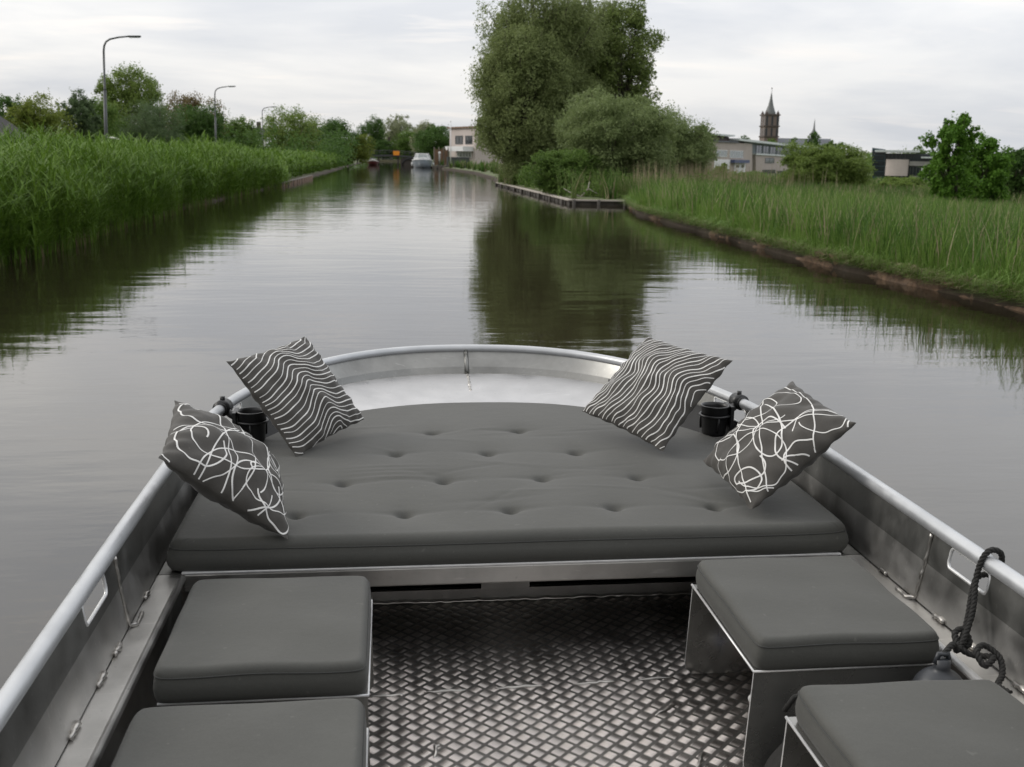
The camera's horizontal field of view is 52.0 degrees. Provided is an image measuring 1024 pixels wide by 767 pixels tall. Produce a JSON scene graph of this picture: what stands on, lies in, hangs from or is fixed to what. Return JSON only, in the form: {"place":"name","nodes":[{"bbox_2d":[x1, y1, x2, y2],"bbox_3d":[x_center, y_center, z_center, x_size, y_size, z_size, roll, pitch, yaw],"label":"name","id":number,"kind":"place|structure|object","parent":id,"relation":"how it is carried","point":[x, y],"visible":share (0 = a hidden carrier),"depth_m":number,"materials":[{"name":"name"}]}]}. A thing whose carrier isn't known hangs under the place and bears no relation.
{"place":"outdoors","nodes":[
{"label":"outdoors","id":0,"kind":"place"},
{"bbox_2d":[434,147,448,165],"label":"wooden fence","id":1,"kind":"object","parent":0,"point":[444,154],"visible":0.75,"depth_m":143.01,"materials":[{"name":"brown wood"}]},
{"bbox_2d":[0,161,1023,688],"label":"water","id":2,"kind":"structure","parent":0,"point":[114,345],"depth_m":10.19,"materials":[{"name":"grey liquid"}]},
{"bbox_2d":[280,175,312,186],"bbox_3d":[-12.164,-11.309,59.927,0.195,0.802,19.480,0,12,-6],"label":"plank edging","id":3,"kind":"object","parent":2,"relation":"in","point":[297,180],"visible":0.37,"depth_m":58.31,"materials":[{"name":"brown wood"}]},
{"bbox_2d":[367,158,378,164],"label":"open boat","id":4,"kind":"object","parent":2,"relation":"on","point":[372,161],"visible":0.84,"depth_m":158.61,"materials":[{"name":"red paint"}]},
{"bbox_2d":[369,150,429,164],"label":"footbridge","id":5,"kind":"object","parent":2,"relation":"in","point":[407,160],"visible":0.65,"depth_m":166.18,"materials":[{"name":"paint"}]},
{"bbox_2d":[411,153,433,167],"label":"cabin cruiser","id":6,"kind":"object","parent":2,"relation":"on","point":[421,160],"visible":0.98,"depth_m":136.71,"materials":[{"name":"grey paint"}]},
{"bbox_2d":[0,344,1023,766],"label":"motor launch","id":7,"kind":"object","parent":2,"relation":"on","point":[548,664],"visible":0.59,"depth_m":2.73,"materials":[{"name":"metal"}]},
{"bbox_2d":[212,396,278,441],"bbox_3d":[-0.880,0.127,3.870,0.245,0.230,1.257,5,13,16],"label":"cup holder","id":8,"kind":"object","parent":7,"relation":"attached to","point":[255,423],"visible":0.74,"depth_m":3.66,"materials":[{"name":"black plastic"}]},
{"bbox_2d":[157,599,373,766],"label":"bench","id":9,"kind":"object","parent":7,"relation":"on","point":[362,698],"visible":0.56,"depth_m":2.16,"materials":[{"name":"metal"}]},
{"bbox_2d":[153,576,370,702],"bbox_3d":[-0.537,0.555,2.354,0.436,0.080,0.486,-1,12,-7],"label":"seat cushion","id":10,"kind":"object","parent":9,"relation":"on","point":[233,639],"visible":1,"depth_m":2.22,"materials":[{"name":"grey fabric"}]},
{"bbox_2d":[366,728,368,766],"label":"bench","id":11,"kind":"object","parent":7,"relation":"on","point":[367,738],"visible":0.07,"depth_m":1.97,"materials":[{"name":"metal"}]},
{"bbox_2d":[111,698,366,766],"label":"seat cushion","id":12,"kind":"object","parent":11,"relation":"on","point":[321,733],"visible":1,"depth_m":1.86,"materials":[{"name":"grey fabric"}]},
{"bbox_2d":[166,402,848,570],"bbox_3d":[-0.065,0.274,3.591,1.879,0.102,1.584,-1,12,-7],"label":"mattress","id":13,"kind":"object","parent":7,"relation":"on","point":[459,483],"visible":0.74,"depth_m":3.07,"materials":[{"name":"grey fabric"}]},
{"bbox_2d":[158,400,288,539],"bbox_3d":[-0.775,0.229,2.817,0.313,0.318,0.402,-3,13,-17],"label":"throw pillow","id":14,"kind":"object","parent":13,"relation":"on","point":[224,462],"visible":1,"depth_m":2.71,"materials":[{"name":"fabric"}]},
{"bbox_2d":[226,337,363,456],"bbox_3d":[-0.742,0.039,3.667,0.263,0.337,0.424,8,14,29],"label":"throw pillow","id":15,"kind":"object","parent":13,"relation":"on","point":[302,398],"visible":1,"depth_m":3.59,"materials":[{"name":"fabric"}]},
{"bbox_2d":[582,337,732,450],"bbox_3d":[0.508,0.026,3.719,0.307,0.310,0.428,-9,15,-38],"label":"throw pillow","id":16,"kind":"object","parent":13,"relation":"on","point":[652,391],"visible":1,"depth_m":3.64,"materials":[{"name":"fabric"}]},
{"bbox_2d":[703,381,855,509],"bbox_3d":[0.786,0.175,3.136,0.319,0.289,0.381,-1,12,-7],"label":"throw pillow","id":17,"kind":"object","parent":13,"relation":"on","point":[767,447],"visible":1,"depth_m":3.03,"materials":[{"name":"fabric"}]},
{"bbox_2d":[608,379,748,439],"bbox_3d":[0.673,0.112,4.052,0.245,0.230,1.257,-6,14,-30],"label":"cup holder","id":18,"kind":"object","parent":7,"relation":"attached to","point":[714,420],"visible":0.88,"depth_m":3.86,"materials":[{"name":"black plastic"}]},
{"bbox_2d":[780,716,828,766],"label":"bench","id":19,"kind":"object","parent":7,"relation":"on","point":[799,749],"visible":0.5,"depth_m":2.11,"materials":[{"name":"metal"}]},
{"bbox_2d":[795,680,1023,766],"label":"seat cushion","id":20,"kind":"object","parent":19,"relation":"on","point":[949,723],"visible":1,"depth_m":1.95,"materials":[{"name":"grey fabric"}]},
{"bbox_2d":[684,584,933,766],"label":"bench","id":21,"kind":"object","parent":7,"relation":"on","point":[712,645],"visible":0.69,"depth_m":2.33,"materials":[{"name":"metal"}]},
{"bbox_2d":[696,556,938,669],"bbox_3d":[0.716,0.536,2.532,0.434,0.080,0.490,-1,12,-7],"label":"seat cushion","id":22,"kind":"object","parent":21,"relation":"on","point":[780,613],"visible":0.99,"depth_m":2.41,"materials":[{"name":"grey fabric"}]},
{"bbox_2d":[912,651,962,680],"bbox_3d":[0.914,0.731,2.263,0.116,0.330,0.116,-1,12,-7],"label":"boat fender","id":23,"kind":"object","parent":7,"relation":"on","point":[940,669],"visible":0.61,"depth_m":2.22,"materials":[{"name":"plastic"}]},
{"bbox_2d":[942,547,1012,693],"bbox_3d":[1.042,0.503,2.289,0.145,0.234,0.270,8,14,31],"label":"rope","id":24,"kind":"object","parent":7,"relation":"on","point":[962,643],"visible":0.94,"depth_m":2.32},
{"bbox_2d":[495,182,626,205],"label":"wooden jetty","id":25,"kind":"object","parent":2,"relation":"in","point":[560,199],"visible":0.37,"depth_m":37.49,"materials":[{"name":"grey wood"}]},
{"bbox_2d":[0,159,1023,307],"bbox_3d":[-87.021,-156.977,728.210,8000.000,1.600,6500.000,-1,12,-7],"label":"ground","id":26,"kind":"structure","parent":0,"point":[856,269],"depth_m":20.09,"materials":[{"name":"soil"}]},
{"bbox_2d":[0,93,24,120],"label":"broadleaf tree","id":27,"kind":"object","parent":26,"relation":"on","point":[7,101],"visible":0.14,"depth_m":84.42,"materials":[{"name":"green plant"}]},
{"bbox_2d":[0,116,28,143],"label":"brick house","id":28,"kind":"structure","parent":26,"relation":"on","point":[5,122],"depth_m":65.66,"materials":[{"name":"tile"}]},
{"bbox_2d":[3,89,81,140],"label":"broadleaf tree","id":29,"kind":"object","parent":26,"relation":"on","point":[32,111],"visible":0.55,"depth_m":73.52,"materials":[{"name":"green plant"}]},
{"bbox_2d":[55,87,102,143],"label":"broadleaf tree","id":30,"kind":"object","parent":26,"relation":"on","point":[79,110],"visible":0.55,"depth_m":79.72,"materials":[{"name":"green plant"}]},
{"bbox_2d":[0,117,187,266],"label":"reed bed","id":31,"kind":"object","parent":26,"relation":"on","point":[61,190],"visible":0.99,"depth_m":18.57,"materials":[{"name":"green plant"}]},
{"bbox_2d":[83,96,129,144],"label":"broadleaf tree","id":32,"kind":"object","parent":26,"relation":"on","point":[113,126],"visible":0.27,"depth_m":85.67,"materials":[{"name":"green plant"}]},
{"bbox_2d":[103,35,140,139],"bbox_3d":[-18.738,-13.247,50.516,1.829,6.822,0.198,1,12,-7],"label":"street lamp","id":33,"kind":"object","parent":26,"relation":"on","point":[105,97],"visible":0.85,"depth_m":50.18,"materials":[{"name":"metal"}]},
{"bbox_2d":[91,61,171,145],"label":"broadleaf tree","id":34,"kind":"object","parent":26,"relation":"on","point":[117,94],"visible":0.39,"depth_m":92.05,"materials":[{"name":"green plant"}]},
{"bbox_2d":[115,93,189,149],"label":"willow tree","id":35,"kind":"object","parent":26,"relation":"on","point":[154,121],"visible":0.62,"depth_m":78.51,"materials":[{"name":"green plant"}]},
{"bbox_2d":[78,130,286,211],"bbox_3d":[-11.277,-8.133,38.750,4.638,2.530,23.926,-1,12,-7],"label":"reed bed","id":36,"kind":"object","parent":26,"relation":"on","point":[210,170],"visible":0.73,"depth_m":36.16,"materials":[{"name":"green plant"}]},
{"bbox_2d":[159,88,228,137],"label":"broadleaf tree","id":37,"kind":"object","parent":26,"relation":"on","point":[193,101],"visible":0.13,"depth_m":110.54,"materials":[{"name":"green plant"}]},
{"bbox_2d":[170,100,229,147],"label":"broadleaf tree","id":38,"kind":"object","parent":26,"relation":"on","point":[202,119],"visible":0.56,"depth_m":97.14,"materials":[{"name":"green plant"}]},
{"bbox_2d":[214,86,235,141],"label":"street lamp","id":39,"kind":"object","parent":26,"relation":"on","point":[215,110],"visible":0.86,"depth_m":88.74,"materials":[{"name":"metal"}]},
{"bbox_2d":[222,114,267,150],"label":"broadleaf tree","id":40,"kind":"object","parent":26,"relation":"on","point":[242,127],"visible":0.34,"depth_m":114.88,"materials":[{"name":"green plant"}]},
{"bbox_2d":[256,122,267,145],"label":"white house","id":41,"kind":"structure","parent":26,"relation":"on","point":[259,124],"depth_m":160.08,"materials":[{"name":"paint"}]},
{"bbox_2d":[165,110,363,168],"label":"hedgerow","id":42,"kind":"object","parent":26,"relation":"on","point":[333,145],"visible":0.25,"depth_m":114.93,"materials":[{"name":"green plant"}]},
{"bbox_2d":[262,106,275,149],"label":"street lamp","id":43,"kind":"object","parent":26,"relation":"on","point":[262,121],"visible":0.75,"depth_m":129.35,"materials":[{"name":"metal"}]},
{"bbox_2d":[266,161,293,186],"bbox_3d":[-12.128,-10.700,52.981,2.747,1.508,6.837,-1,12,-7],"label":"reed bed","id":44,"kind":"object","parent":26,"relation":"on","point":[286,175],"visible":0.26,"depth_m":52.12,"materials":[{"name":"green plant"}]},
{"bbox_2d":[257,103,328,151],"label":"broadleaf tree","id":45,"kind":"object","parent":26,"relation":"on","point":[288,122],"visible":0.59,"depth_m":130.87,"materials":[{"name":"green plant"}]},
{"bbox_2d":[237,144,352,177],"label":"reed bed","id":46,"kind":"object","parent":26,"relation":"on","point":[305,162],"visible":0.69,"depth_m":75.98,"materials":[{"name":"green plant"}]},
{"bbox_2d":[310,116,364,151],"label":"broadleaf tree","id":47,"kind":"object","parent":26,"relation":"on","point":[329,125],"visible":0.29,"depth_m":142.85,"materials":[{"name":"green plant"}]},
{"bbox_2d":[343,134,376,163],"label":"broadleaf tree","id":48,"kind":"object","parent":26,"relation":"on","point":[363,155],"visible":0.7,"depth_m":144.12,"materials":[{"name":"green plant"}]},
{"bbox_2d":[355,113,388,154],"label":"broadleaf tree","id":49,"kind":"object","parent":26,"relation":"on","point":[376,130],"visible":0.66,"depth_m":260.99,"materials":[{"name":"green plant"}]},
{"bbox_2d":[372,138,395,159],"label":"broadleaf tree","id":50,"kind":"object","parent":26,"relation":"on","point":[380,144],"visible":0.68,"depth_m":258.61,"materials":[{"name":"green plant"}]},
{"bbox_2d":[380,137,392,159],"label":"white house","id":51,"kind":"structure","parent":26,"relation":"on","point":[391,158],"depth_m":264.23,"materials":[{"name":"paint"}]},
{"bbox_2d":[383,114,416,157],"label":"poplar tree","id":52,"kind":"object","parent":26,"relation":"on","point":[394,126],"visible":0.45,"depth_m":278.86,"materials":[{"name":"green plant"}]},
{"bbox_2d":[387,127,421,158],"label":"broadleaf tree","id":53,"kind":"object","parent":26,"relation":"on","point":[404,143],"visible":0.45,"depth_m":259.83,"materials":[{"name":"green plant"}]},
{"bbox_2d":[409,119,438,155],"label":"poplar tree","id":54,"kind":"object","parent":26,"relation":"on","point":[423,125],"visible":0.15,"depth_m":241.34,"materials":[{"name":"green plant"}]},
{"bbox_2d":[409,122,449,159],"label":"broadleaf tree","id":55,"kind":"object","parent":26,"relation":"on","point":[427,140],"visible":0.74,"depth_m":192.35,"materials":[{"name":"green plant"}]},
{"bbox_2d":[432,165,465,168],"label":"quay edge","id":56,"kind":"object","parent":26,"relation":"on","point":[437,167],"visible":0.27,"depth_m":129.48,"materials":[{"name":"grey wood"}]},
{"bbox_2d":[450,121,450,162],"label":"flagpole","id":57,"kind":"object","parent":26,"relation":"on","point":[450,141],"visible":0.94,"depth_m":133.49,"materials":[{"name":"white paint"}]},
{"bbox_2d":[447,157,469,165],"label":"garden wall","id":58,"kind":"structure","parent":26,"relation":"on","point":[458,158],"depth_m":135.62,"materials":[{"name":"paint"}]},
{"bbox_2d":[445,126,501,164],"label":"house","id":59,"kind":"structure","parent":26,"relation":"on","point":[462,140],"depth_m":142.16,"materials":[{"name":"white paint"}]},
{"bbox_2d":[455,136,462,143],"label":"window","id":60,"kind":"structure","parent":59,"relation":"in","point":[458,139],"depth_m":144.51,"materials":[{"name":"glass"}]},
{"bbox_2d":[457,152,471,156],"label":"window","id":61,"kind":"structure","parent":59,"relation":"in","point":[459,154],"depth_m":143.46,"materials":[{"name":"grey glass"}]},
{"bbox_2d":[465,136,472,143],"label":"window","id":62,"kind":"structure","parent":59,"relation":"in","point":[468,139],"depth_m":141.89,"materials":[{"name":"glass"}]},
{"bbox_2d":[465,40,504,165],"bbox_3d":[-0.520,-16.284,61.331,4.406,9.005,4.263,9,14,32],"label":"young willow","id":63,"kind":"object","parent":26,"relation":"on","point":[473,47],"visible":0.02,"depth_m":61.06,"materials":[{"name":"green plant"}]},
{"bbox_2d":[467,9,578,186],"bbox_3d":[0.766,-14.708,54.367,6.182,9.136,6.557,-1,12,-7],"label":"willow tree","id":64,"kind":"object","parent":26,"relation":"on","point":[540,110],"visible":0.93,"depth_m":53.05,"materials":[{"name":"green plant"}]},
{"bbox_2d":[464,0,619,170],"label":"willow tree","id":65,"kind":"object","parent":26,"relation":"on","point":[566,30],"visible":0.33,"depth_m":54.65,"materials":[{"name":"green plant"}]},
{"bbox_2d":[516,148,605,194],"bbox_3d":[2.148,-8.391,41.791,3.346,2.023,3.537,5,13,20],"label":"elder bush","id":66,"kind":"object","parent":26,"relation":"on","point":[547,165],"visible":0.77,"depth_m":40.84,"materials":[{"name":"green plant"}]},
{"bbox_2d":[563,182,597,196],"bbox_3d":[2.638,-7.117,38.499,1.512,0.581,0.197,-1,12,-10],"label":"fallen branch","id":67,"kind":"object","parent":26,"relation":"on","point":[582,195],"visible":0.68,"depth_m":38.46,"materials":[{"name":"brown wood"}]},
{"bbox_2d":[566,0,644,102],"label":"willow tree","id":68,"kind":"object","parent":26,"relation":"on","point":[600,13],"visible":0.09,"depth_m":58.22,"materials":[{"name":"green plant"}]},
{"bbox_2d":[490,162,740,198],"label":"undergrowth","id":69,"kind":"object","parent":26,"relation":"on","point":[586,191],"visible":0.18,"depth_m":39.46,"materials":[{"name":"green plant"}]},
{"bbox_2d":[552,84,694,184],"bbox_3d":[4.424,-10.136,43.772,5.769,4.719,6.525,-1,12,-7],"label":"willow bush","id":70,"kind":"object","parent":26,"relation":"on","point":[602,129],"visible":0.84,"depth_m":42.14,"materials":[{"name":"green plant"}]},
{"bbox_2d":[583,0,668,122],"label":"birch tree","id":71,"kind":"object","parent":26,"relation":"on","point":[638,79],"visible":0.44,"depth_m":57.69,"materials":[{"name":"green plant"}]},
{"bbox_2d":[267,143,1022,170],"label":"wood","id":72,"kind":"object","parent":26,"relation":"on","point":[870,156],"depth_m":316.40,"materials":[{"name":"green plant"}]},
{"bbox_2d":[657,115,723,176],"bbox_3d":[7.711,-10.952,49.973,4.942,3.781,4.719,-1,12,-7],"label":"willow bush","id":73,"kind":"object","parent":26,"relation":"on","point":[686,148],"visible":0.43,"depth_m":48.70,"materials":[{"name":"green plant"}]},
{"bbox_2d":[712,162,734,177],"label":"shrub","id":74,"kind":"object","parent":26,"relation":"on","point":[724,165],"visible":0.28,"depth_m":105.67,"materials":[{"name":"green plant"}]},
{"bbox_2d":[617,159,837,189],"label":"dry reeds","id":75,"kind":"object","parent":26,"relation":"on","point":[692,173],"visible":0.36,"depth_m":43.22,"materials":[{"name":"green plant"}]},
{"bbox_2d":[729,170,770,179],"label":"shrub","id":76,"kind":"object","parent":26,"relation":"on","point":[755,175],"visible":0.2,"depth_m":110.77,"materials":[{"name":"green plant"}]},
{"bbox_2d":[697,133,819,173],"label":"building","id":77,"kind":"structure","parent":26,"relation":"on","point":[746,154],"depth_m":204.94,"materials":[{"name":"brick"}]},
{"bbox_2d":[716,150,727,156],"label":"window","id":78,"kind":"structure","parent":77,"relation":"in","point":[722,153],"depth_m":190.30,"materials":[{"name":"grey glass"}]},
{"bbox_2d":[729,150,743,157],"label":"window","id":79,"kind":"structure","parent":77,"relation":"in","point":[733,153],"depth_m":197.23,"materials":[{"name":"grey glass"}]},
{"bbox_2d":[734,163,745,171],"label":"door","id":80,"kind":"structure","parent":77,"relation":"in","point":[741,165],"depth_m":200.24,"materials":[{"name":"white paint"}]},
{"bbox_2d":[756,145,761,153],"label":"window","id":81,"kind":"structure","parent":77,"relation":"in","point":[758,147],"depth_m":215.77,"materials":[{"name":"glass"}]},
{"bbox_2d":[763,146,768,153],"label":"window","id":82,"kind":"structure","parent":77,"relation":"in","point":[765,148],"depth_m":220.22,"materials":[{"name":"glass"}]},
{"bbox_2d":[762,170,774,173],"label":"window","id":83,"kind":"structure","parent":77,"relation":"in","point":[773,171],"depth_m":219.06,"materials":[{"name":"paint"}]},
{"bbox_2d":[765,158,773,162],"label":"window","id":84,"kind":"structure","parent":77,"relation":"in","point":[767,160],"depth_m":218.05,"materials":[{"name":"glass"}]},
{"bbox_2d":[770,146,775,153],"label":"window","id":85,"kind":"structure","parent":77,"relation":"in","point":[772,149],"depth_m":224.81,"materials":[{"name":"glass"}]},
{"bbox_2d":[777,147,782,154],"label":"window","id":86,"kind":"structure","parent":77,"relation":"in","point":[778,152],"depth_m":229.63,"materials":[{"name":"glass"}]},
{"bbox_2d":[497,162,1023,210],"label":"meadow grass","id":87,"kind":"structure","parent":26,"relation":"on","point":[606,192],"depth_m":40.01,"materials":[{"name":"green plant"}]},
{"bbox_2d":[788,137,797,144],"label":"broadleaf tree","id":88,"kind":"object","parent":26,"relation":"on","point":[795,138],"visible":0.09,"depth_m":384.20,"materials":[{"name":"green plant"}]},
{"bbox_2d":[758,88,830,151],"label":"church","id":89,"kind":"structure","parent":26,"relation":"on","point":[769,126],"depth_m":420.39,"materials":[{"name":"brick"}]},
{"bbox_2d":[804,130,820,146],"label":"broadleaf tree","id":90,"kind":"object","parent":26,"relation":"on","point":[813,135],"visible":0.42,"depth_m":374.55,"materials":[{"name":"green plant"}]},
{"bbox_2d":[616,176,1023,236],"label":"meadow grass","id":91,"kind":"structure","parent":26,"relation":"on","point":[714,205],"depth_m":25.56,"materials":[{"name":"green plant"}]},
{"bbox_2d":[775,136,877,190],"bbox_3d":[18.827,-12.771,63.246,6.061,4.248,6.496,4,13,15],"label":"willow bush","id":92,"kind":"object","parent":26,"relation":"on","point":[851,166],"visible":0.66,"depth_m":61.73,"materials":[{"name":"green plant"}]},
{"bbox_2d":[824,139,843,153],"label":"willow bush","id":93,"kind":"object","parent":26,"relation":"on","point":[835,144],"visible":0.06,"depth_m":67.14,"materials":[{"name":"green plant"}]},
{"bbox_2d":[870,175,927,190],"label":"shrub","id":94,"kind":"object","parent":26,"relation":"on","point":[895,181],"visible":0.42,"depth_m":73.95,"materials":[{"name":"green plant"}]},
{"bbox_2d":[872,148,932,179],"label":"office building","id":95,"kind":"structure","parent":26,"relation":"on","point":[895,163],"depth_m":132.00,"materials":[{"name":"grey concrete"}]},
{"bbox_2d":[909,166,919,175],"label":"window","id":96,"kind":"structure","parent":95,"relation":"in","point":[914,170],"depth_m":131.93,"materials":[{"name":"glass"}]},
{"bbox_2d":[912,145,929,153],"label":"broadleaf tree","id":97,"kind":"object","parent":26,"relation":"on","point":[922,151],"visible":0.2,"depth_m":164.41,"materials":[{"name":"green plant"}]},
{"bbox_2d":[917,111,983,202],"bbox_3d":[15.500,-7.682,37.338,2.028,3.942,2.082,-1,12,-7],"label":"young alder","id":98,"kind":"object","parent":26,"relation":"on","point":[960,135],"visible":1,"depth_m":36.88,"materials":[{"name":"green plant"}]},
{"bbox_2d":[959,128,1015,202],"bbox_3d":[18.257,-8.126,40.657,2.222,3.497,1.993,11,16,39],"label":"young alder","id":99,"kind":"object","parent":26,"relation":"on","point":[994,174],"visible":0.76,"depth_m":40.09,"materials":[{"name":"green plant"}]},
{"bbox_2d":[1003,147,1023,200],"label":"broadleaf tree","id":100,"kind":"object","parent":26,"relation":"on","point":[1017,172],"visible":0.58,"depth_m":54.04,"materials":[{"name":"green plant"}]},
{"bbox_2d":[0,0,1023,155],"label":"sky","id":101,"kind":"structure","parent":0,"point":[880,74],"materials":[{"name":"white"}]},
{"bbox_2d":[439,159,1017,192],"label":"meadow grass","id":102,"kind":"structure","parent":0,"point":[483,166],"depth_m":107.39,"materials":[{"name":"green plant"}]},
{"bbox_2d":[764,693,797,766],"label":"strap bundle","id":103,"kind":"object","parent":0,"point":[774,759],"visible":0.09,"depth_m":2.25,"materials":[{"name":"black fabric"}]},
{"bbox_2d":[628,206,1023,312],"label":"bank","id":104,"kind":"structure","parent":0,"point":[890,277],"depth_m":14.44,"materials":[{"name":"brown soil"}]},
{"bbox_2d":[733,190,1023,305],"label":"meadow grass","id":105,"kind":"structure","parent":0,"point":[945,244],"depth_m":15.02,"materials":[{"name":"green plant"}]}
]}

